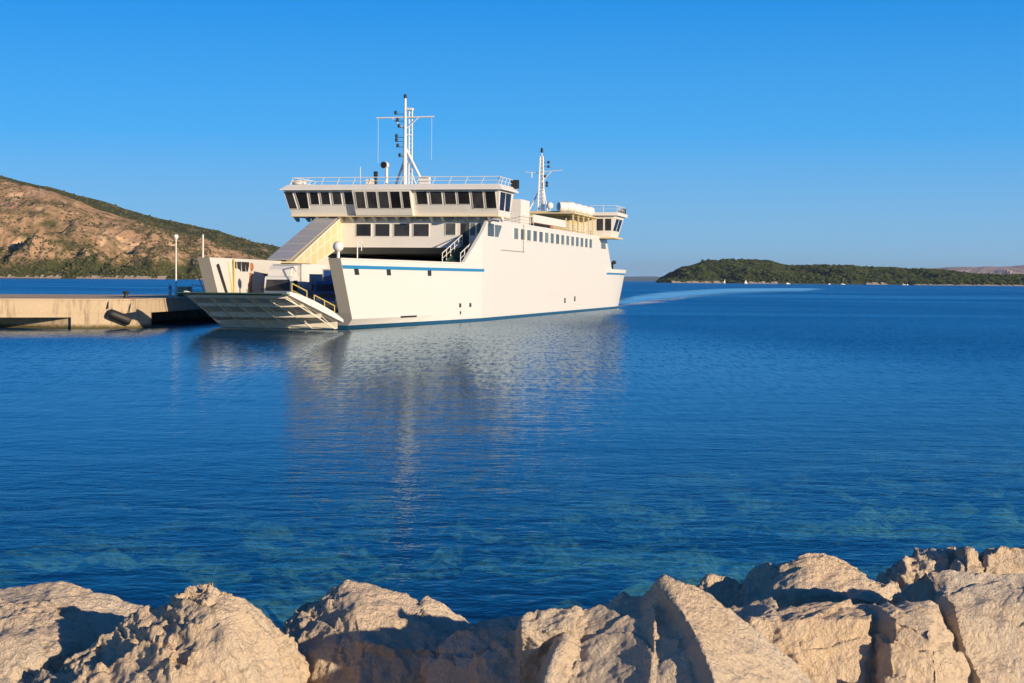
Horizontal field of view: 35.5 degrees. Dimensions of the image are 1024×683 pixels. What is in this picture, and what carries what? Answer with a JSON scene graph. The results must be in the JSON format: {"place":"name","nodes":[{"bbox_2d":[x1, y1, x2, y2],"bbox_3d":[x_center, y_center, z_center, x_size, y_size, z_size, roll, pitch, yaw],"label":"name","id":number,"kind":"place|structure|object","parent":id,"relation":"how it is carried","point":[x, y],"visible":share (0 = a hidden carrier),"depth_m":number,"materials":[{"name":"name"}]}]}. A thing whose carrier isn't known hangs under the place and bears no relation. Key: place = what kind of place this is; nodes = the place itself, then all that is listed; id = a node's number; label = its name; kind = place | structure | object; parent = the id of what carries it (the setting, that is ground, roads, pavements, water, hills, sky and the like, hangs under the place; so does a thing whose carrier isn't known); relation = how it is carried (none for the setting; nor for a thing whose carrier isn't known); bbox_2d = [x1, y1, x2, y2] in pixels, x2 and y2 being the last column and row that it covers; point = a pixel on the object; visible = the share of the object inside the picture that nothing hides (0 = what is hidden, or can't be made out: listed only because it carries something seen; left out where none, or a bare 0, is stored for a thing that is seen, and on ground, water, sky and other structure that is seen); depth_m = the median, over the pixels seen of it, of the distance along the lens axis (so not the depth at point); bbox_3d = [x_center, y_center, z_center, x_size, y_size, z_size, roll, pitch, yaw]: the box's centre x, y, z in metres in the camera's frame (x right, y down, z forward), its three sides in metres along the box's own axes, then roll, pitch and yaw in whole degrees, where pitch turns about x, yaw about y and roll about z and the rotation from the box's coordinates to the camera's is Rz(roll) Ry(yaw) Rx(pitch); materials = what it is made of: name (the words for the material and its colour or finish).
{"place":"outdoors","nodes":[
{"label":"outdoors","id":0,"kind":"place"},
{"bbox_2d":[0,274,166,278],"bbox_3d":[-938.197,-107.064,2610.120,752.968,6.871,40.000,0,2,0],"label":"shore","id":1,"kind":"structure","parent":0,"point":[116,277],"depth_m":2597.86,"materials":[{"name":"stone"}]},
{"bbox_2d":[0,179,264,279],"bbox_3d":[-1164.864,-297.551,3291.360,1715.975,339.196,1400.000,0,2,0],"label":"hill","id":2,"kind":"structure","parent":0,"point":[47,221],"depth_m":2885.01,"materials":[{"name":"brown stone"}]},
{"bbox_2d":[0,181,263,278],"bbox_3d":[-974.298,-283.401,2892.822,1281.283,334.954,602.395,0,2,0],"label":"scrub","id":3,"kind":"object","parent":2,"relation":"on","point":[118,268],"visible":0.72,"depth_m":2723.97,"materials":[{"name":"green plant"}]},
{"bbox_2d":[0,176,278,259],"bbox_3d":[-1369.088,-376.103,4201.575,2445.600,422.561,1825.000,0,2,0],"label":"ridge","id":4,"kind":"structure","parent":0,"point":[118,210],"depth_m":4005.71,"materials":[{"name":"green plant"}]},
{"bbox_2d":[1,175,280,259],"bbox_3d":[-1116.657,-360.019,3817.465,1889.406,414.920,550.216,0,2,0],"label":"scrub","id":5,"kind":"object","parent":4,"relation":"on","point":[206,230],"visible":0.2,"depth_m":3987.02,"materials":[{"name":"green plant"}]},
{"bbox_2d":[177,287,191,296],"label":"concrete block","id":6,"kind":"structure","parent":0,"point":[182,289],"depth_m":140.59,"materials":[{"name":"grey concrete"}]},
{"bbox_2d":[0,404,1023,630],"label":"sea bed","id":7,"kind":"object","parent":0,"point":[472,530],"visible":0.37,"depth_m":49.27,"materials":[{"name":"blue liquid"}]},
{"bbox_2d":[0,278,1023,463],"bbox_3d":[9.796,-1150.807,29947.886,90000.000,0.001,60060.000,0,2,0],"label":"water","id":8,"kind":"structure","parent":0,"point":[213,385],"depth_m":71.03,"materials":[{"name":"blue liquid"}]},
{"bbox_2d":[0,294,213,328],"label":"pier","id":9,"kind":"structure","parent":8,"relation":"in","point":[77,311],"depth_m":122.69,"materials":[{"name":"concrete"}]},
{"bbox_2d":[107,301,131,324],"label":"fender","id":10,"kind":"object","parent":9,"relation":"hanging from","point":[118,316],"visible":1,"depth_m":122.33,"materials":[{"name":"black rubber"}]},
{"bbox_2d":[123,291,128,297],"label":"bollard","id":11,"kind":"object","parent":9,"relation":"on","point":[125,293],"visible":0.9,"depth_m":126.81,"materials":[{"name":"metal"}]},
{"bbox_2d":[168,285,171,296],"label":"marker post","id":12,"kind":"object","parent":9,"relation":"on","point":[169,290],"visible":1,"depth_m":137.85,"materials":[{"name":"blue metal"}]},
{"bbox_2d":[173,234,178,296],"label":"street lamp","id":13,"kind":"object","parent":9,"relation":"on","point":[176,236],"visible":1,"depth_m":138.80,"materials":[{"name":"white metal"}]},
{"bbox_2d":[177,94,627,328],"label":"ferry","id":14,"kind":"object","parent":8,"relation":"on","point":[424,251],"visible":0.99,"depth_m":156.57,"materials":[{"name":"paint"}]},
{"bbox_2d":[261,264,326,299],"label":"truck","id":15,"kind":"object","parent":14,"relation":"on","point":[280,278],"visible":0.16,"depth_m":133.48,"materials":[{"name":"white metal"}]},
{"bbox_2d":[312,269,336,304],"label":"truck","id":16,"kind":"object","parent":14,"relation":"on","point":[324,289],"visible":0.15,"depth_m":132.91,"materials":[{"name":"blue metal"}]},
{"bbox_2d":[619,288,818,303],"bbox_3d":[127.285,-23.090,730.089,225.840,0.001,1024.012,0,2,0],"label":"wake","id":17,"kind":"object","parent":8,"relation":"on","point":[649,298],"visible":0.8,"depth_m":546.46,"materials":[{"name":"liquid"}]},
{"bbox_2d":[0,0,1023,276],"label":"sky","id":18,"kind":"structure","parent":0,"point":[884,133],"materials":[{"name":"blue"}]},
{"bbox_2d":[623,276,659,280],"bbox_3d":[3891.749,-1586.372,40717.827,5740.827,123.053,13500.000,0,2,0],"label":"coast","id":19,"kind":"structure","parent":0,"point":[644,278],"depth_m":36153.50,"materials":[{"name":"blue plant"}]},
{"bbox_2d":[671,281,887,284],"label":"shore","id":20,"kind":"structure","parent":0,"point":[871,283],"depth_m":3692.90,"materials":[{"name":"stone"}]},
{"bbox_2d":[656,260,912,284],"bbox_3d":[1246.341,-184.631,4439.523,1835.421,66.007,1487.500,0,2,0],"label":"island","id":21,"kind":"structure","parent":0,"point":[790,270],"depth_m":3773.73,"materials":[{"name":"green plant"}]},
{"bbox_2d":[656,258,1019,283],"bbox_3d":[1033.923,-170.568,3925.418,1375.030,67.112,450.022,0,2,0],"label":"woods","id":22,"kind":"object","parent":21,"relation":"on","point":[752,268],"visible":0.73,"depth_m":3864.61,"materials":[{"name":"green plant"}]},
{"bbox_2d":[908,280,1009,284],"bbox_3d":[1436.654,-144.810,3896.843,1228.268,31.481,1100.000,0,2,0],"label":"headland","id":23,"kind":"structure","parent":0,"point":[963,284],"depth_m":3360.14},
{"bbox_2d":[906,274,1023,284],"bbox_3d":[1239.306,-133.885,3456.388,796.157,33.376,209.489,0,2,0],"label":"woods","id":24,"kind":"object","parent":23,"relation":"on","point":[1013,279],"visible":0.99,"depth_m":3427.41,"materials":[{"name":"green plant"}]},
{"bbox_2d":[913,284,1023,285],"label":"shore","id":25,"kind":"structure","parent":0,"point":[973,285],"depth_m":3349.21,"materials":[{"name":"stone"}]},
{"bbox_2d":[927,265,1023,274],"bbox_3d":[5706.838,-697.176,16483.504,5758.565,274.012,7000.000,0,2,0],"label":"mountain","id":26,"kind":"structure","parent":0,"point":[1011,270],"depth_m":14885.99,"materials":[{"name":"grey stone"}]},
{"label":"breakwater bank","id":27,"kind":"structure","parent":0,"visible":0},
{"bbox_2d":[0,678,20,682],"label":"boulder","id":28,"kind":"object","parent":27,"relation":"on","point":[5,680],"visible":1,"depth_m":6.95,"materials":[{"name":"stone"}]},
{"bbox_2d":[0,581,142,682],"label":"boulder","id":29,"kind":"object","parent":27,"relation":"on","point":[50,625],"visible":0.56,"depth_m":8.34,"materials":[{"name":"stone"}]},
{"bbox_2d":[31,583,310,682],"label":"boulder","id":30,"kind":"object","parent":27,"relation":"on","point":[206,633],"visible":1,"depth_m":7.54,"materials":[{"name":"stone"}]},
{"bbox_2d":[281,579,471,682],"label":"boulder","id":31,"kind":"object","parent":27,"relation":"on","point":[348,631],"visible":0.78,"depth_m":8.63,"materials":[{"name":"stone"}]},
{"bbox_2d":[420,605,583,682],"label":"boulder","id":32,"kind":"object","parent":27,"relation":"on","point":[510,649],"visible":0.81,"depth_m":7.78,"materials":[{"name":"stone"}]},
{"bbox_2d":[537,574,813,682],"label":"boulder","id":33,"kind":"object","parent":27,"relation":"on","point":[665,628],"visible":0.94,"depth_m":7.33,"materials":[{"name":"stone"}]},
{"bbox_2d":[696,553,900,607],"bbox_3d":[1.752,1.869,9.974,1.407,1.153,1.478,0,2,0],"label":"boulder","id":34,"kind":"object","parent":27,"relation":"on","point":[806,578],"visible":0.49,"depth_m":9.64,"materials":[{"name":"stone"}]},
{"bbox_2d":[729,597,971,682],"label":"boulder","id":35,"kind":"object","parent":27,"relation":"on","point":[848,641],"visible":0.77,"depth_m":7.95,"materials":[{"name":"stone"}]},
{"bbox_2d":[875,546,1023,588],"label":"boulder","id":36,"kind":"object","parent":27,"relation":"on","point":[917,564],"visible":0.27,"depth_m":10.96,"materials":[{"name":"stone"}]},
{"bbox_2d":[890,570,1023,682],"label":"boulder","id":37,"kind":"object","parent":27,"relation":"on","point":[982,614],"visible":0.67,"depth_m":8.28,"materials":[{"name":"stone"}]}
]}

